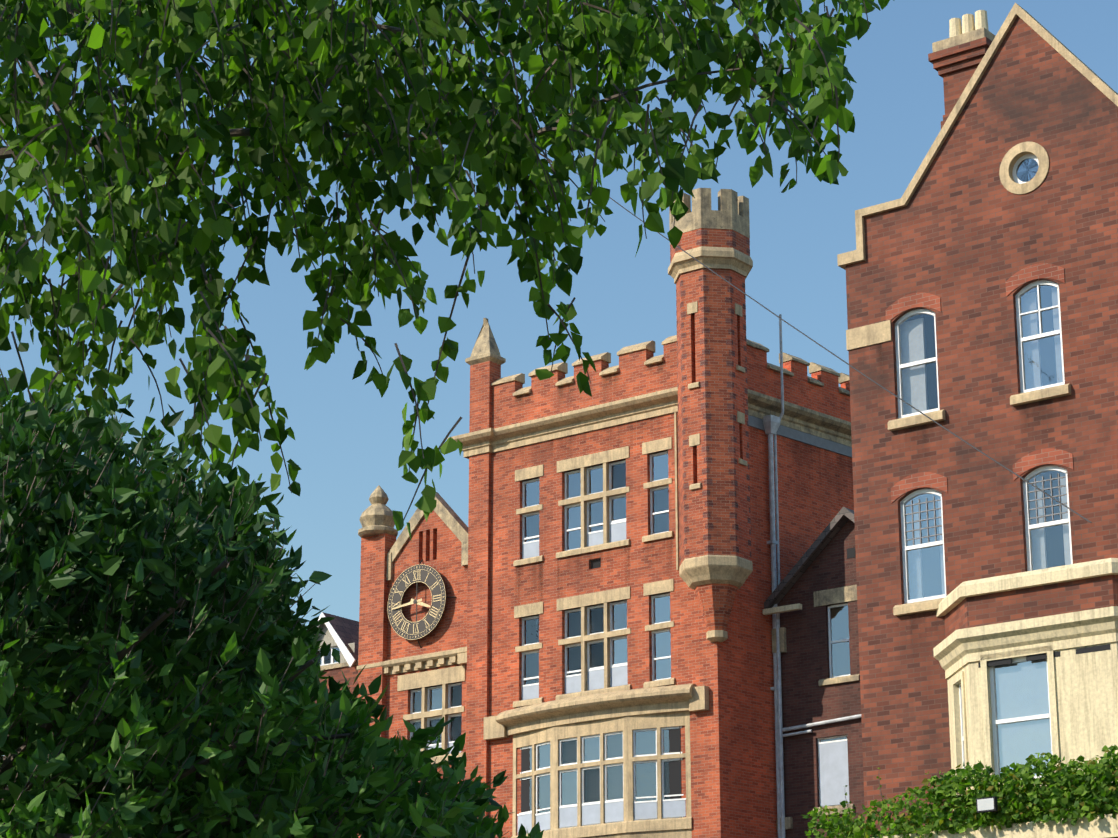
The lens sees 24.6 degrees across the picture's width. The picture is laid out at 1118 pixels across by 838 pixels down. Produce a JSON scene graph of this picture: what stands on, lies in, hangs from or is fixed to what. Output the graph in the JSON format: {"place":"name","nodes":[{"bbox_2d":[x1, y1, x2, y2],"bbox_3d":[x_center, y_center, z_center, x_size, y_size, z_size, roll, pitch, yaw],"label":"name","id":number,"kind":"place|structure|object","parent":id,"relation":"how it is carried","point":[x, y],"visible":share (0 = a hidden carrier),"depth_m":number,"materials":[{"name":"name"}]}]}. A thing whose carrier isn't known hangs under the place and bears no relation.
{"place":"outdoors","nodes":[
{"label":"outdoors","id":0,"kind":"place"},
{"bbox_2d":[313,623,357,702],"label":"house walls","id":1,"kind":"structure","parent":0,"point":[335,671],"depth_m":76.48,"materials":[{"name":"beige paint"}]},
{"bbox_2d":[316,646,339,665],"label":"house windows","id":2,"kind":"structure","parent":1,"relation":"in","point":[331,659],"depth_m":76.95,"materials":[{"name":"white"}]},
{"bbox_2d":[316,612,358,666],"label":"house roof","id":3,"kind":"structure","parent":1,"relation":"on","point":[344,632],"depth_m":76.98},
{"bbox_2d":[0,0,1117,785],"label":"sky","id":4,"kind":"structure","parent":0,"point":[349,437],"materials":[{"name":"blue"}]},
{"bbox_2d":[376,15,1091,522],"bbox_3d":[0.752,-2.562,28.901,0.012,11.195,14.929,9,-19,-27],"label":"overhead cable","id":5,"kind":"object","parent":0,"point":[858,371],"visible":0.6,"depth_m":24.06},
{"bbox_2d":[772,519,864,837],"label":"link wing walls","id":6,"kind":"structure","parent":0,"point":[812,691],"depth_m":67.52,"materials":[{"name":"brown brick"}]},
{"bbox_2d":[776,613,860,837],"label":"link wing pipes","id":7,"kind":"object","parent":6,"relation":"attached to","point":[781,736],"visible":0.73,"depth_m":67.45,"materials":[{"name":"grey metal"}]},
{"bbox_2d":[818,603,849,806],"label":"windows","id":8,"kind":"structure","parent":6,"relation":"in","point":[833,767],"depth_m":66.93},
{"label":"ground","id":9,"kind":"structure","parent":0,"visible":0},
{"bbox_2d":[0,379,543,837],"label":"bush","id":10,"kind":"object","parent":9,"relation":"on","point":[161,673],"visible":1,"depth_m":6.14,"materials":[{"name":"green plant"}]},
{"bbox_2d":[357,510,467,837],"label":"brick wing walls","id":11,"kind":"structure","parent":9,"relation":"on","point":[435,543],"depth_m":74.31,"materials":[{"name":"red brick"}]},
{"bbox_2d":[357,485,467,763],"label":"stone trim","id":12,"kind":"structure","parent":11,"relation":"attached to","point":[376,517],"depth_m":73.71,"materials":[{"name":"beige stone"}]},
{"bbox_2d":[387,559,455,647],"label":"tower clock","id":13,"kind":"object","parent":11,"relation":"attached to","point":[428,623],"visible":1,"depth_m":73.90,"materials":[{"name":"brown metal"}]},
{"bbox_2d":[410,683,461,753],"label":"window frames","id":14,"kind":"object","parent":11,"relation":"in","point":[449,742],"depth_m":72.97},
{"bbox_2d":[413,685,461,742],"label":"clock wing interior","id":15,"kind":"object","parent":9,"relation":"on","point":[458,722],"depth_m":73.19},
{"bbox_2d":[0,0,889,540],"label":"poplar tree","id":16,"kind":"object","parent":9,"relation":"on","point":[318,62],"visible":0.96,"depth_m":9.08,"materials":[{"name":"green plant"}]},
{"bbox_2d":[526,454,670,684],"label":"block interior","id":17,"kind":"object","parent":9,"relation":"on","point":[595,653],"depth_m":70.54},
{"bbox_2d":[466,342,853,837],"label":"block brick walls","id":18,"kind":"structure","parent":9,"relation":"on","point":[733,763],"depth_m":70.48,"materials":[{"name":"red brick"}]},
{"bbox_2d":[483,684,708,837],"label":"bay window surround","id":19,"kind":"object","parent":18,"relation":"attached to","point":[627,712],"visible":0.94,"depth_m":67.83,"materials":[{"name":"beige stone"}]},
{"bbox_2d":[517,726,685,833],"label":"bay window frames","id":20,"kind":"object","parent":19,"relation":"in","point":[645,785],"depth_m":67.89,"materials":[{"name":"glass"}]},
{"bbox_2d":[521,451,670,699],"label":"windows","id":21,"kind":"structure","parent":18,"relation":"attached to","point":[618,672],"depth_m":70.09,"materials":[{"name":"glass"}]},
{"bbox_2d":[447,318,851,707],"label":"stone trim","id":22,"kind":"structure","parent":18,"relation":"attached to","point":[814,428],"depth_m":70.98,"materials":[{"name":"beige stone"}]},
{"bbox_2d":[506,367,847,837],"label":"block weather stains","id":23,"kind":"object","parent":18,"relation":"attached to","point":[625,547],"visible":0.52,"depth_m":70.79,"materials":[{"name":"red brick"}]},
{"bbox_2d":[668,188,752,641],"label":"turret","id":24,"kind":"object","parent":18,"relation":"attached to","point":[714,514],"depth_m":68.30,"materials":[{"name":"red brick"}]},
{"bbox_2d":[763,314,783,837],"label":"drainpipe","id":25,"kind":"object","parent":9,"relation":"on","point":[771,423],"visible":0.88,"depth_m":69.56,"materials":[{"name":"grey metal"}]},
{"bbox_2d":[763,507,854,614],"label":"roof","id":26,"kind":"structure","parent":9,"relation":"on","point":[838,522],"depth_m":68.28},
{"bbox_2d":[846,16,1117,835],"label":"brick house walls","id":27,"kind":"structure","parent":9,"relation":"on","point":[965,245],"depth_m":40.62,"materials":[{"name":"red brick"}]},
{"bbox_2d":[852,347,1062,664],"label":"house weather stains","id":28,"kind":"object","parent":27,"relation":"attached to","point":[933,459],"visible":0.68,"depth_m":40.03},
{"bbox_2d":[928,10,994,128],"bbox_3d":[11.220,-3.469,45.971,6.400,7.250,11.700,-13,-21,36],"label":"house chimney","id":29,"kind":"object","parent":27,"relation":"on","point":[956,57],"visible":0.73,"depth_m":45.56,"materials":[{"name":"red brick"}]},
{"bbox_2d":[837,3,1117,615],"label":"stone trim","id":30,"kind":"structure","parent":27,"relation":"attached to","point":[880,332],"depth_m":41.37,"materials":[{"name":"beige stone"}]},
{"bbox_2d":[895,159,1072,603],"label":"house windows","id":31,"kind":"structure","parent":27,"relation":"in","point":[912,360],"depth_m":40.53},
{"bbox_2d":[905,158,1064,597],"bbox_3d":[11.015,4.868,43.059,6.200,19.600,10.450,-13,-21,36],"label":"house interior","id":32,"kind":"object","parent":27,"relation":"in","point":[929,370],"depth_m":40.95,"materials":[{"name":"grey"}]},
{"bbox_2d":[933,558,1117,823],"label":"bay window surround","id":33,"kind":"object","parent":27,"relation":"attached to","point":[1063,620],"depth_m":37.85,"materials":[{"name":"beige stone"}]},
{"bbox_2d":[959,657,1052,778],"bbox_3d":[7.495,5.272,37.771,3.611,3.700,1.128,-13,-21,36],"label":"bay window","id":34,"kind":"structure","parent":33,"relation":"in","point":[1020,707],"depth_m":37.94,"materials":[{"name":"glass"}]},
{"bbox_2d":[872,813,1117,837],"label":"house porch ledge","id":35,"kind":"object","parent":9,"relation":"on","point":[1106,826],"visible":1,"depth_m":36.17,"materials":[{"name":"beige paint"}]},
{"bbox_2d":[802,745,1117,837],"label":"ivy on porch","id":36,"kind":"object","parent":35,"relation":"on","point":[1079,793],"visible":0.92,"depth_m":36.76,"materials":[{"name":"green plant"}]},
{"bbox_2d":[976,796,999,812],"bbox_3d":[6.219,5.540,36.707,0.300,0.200,0.503,-13,-21,36],"label":"flood light","id":37,"kind":"object","parent":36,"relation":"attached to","point":[986,804],"visible":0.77,"depth_m":36.51,"materials":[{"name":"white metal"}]}
]}

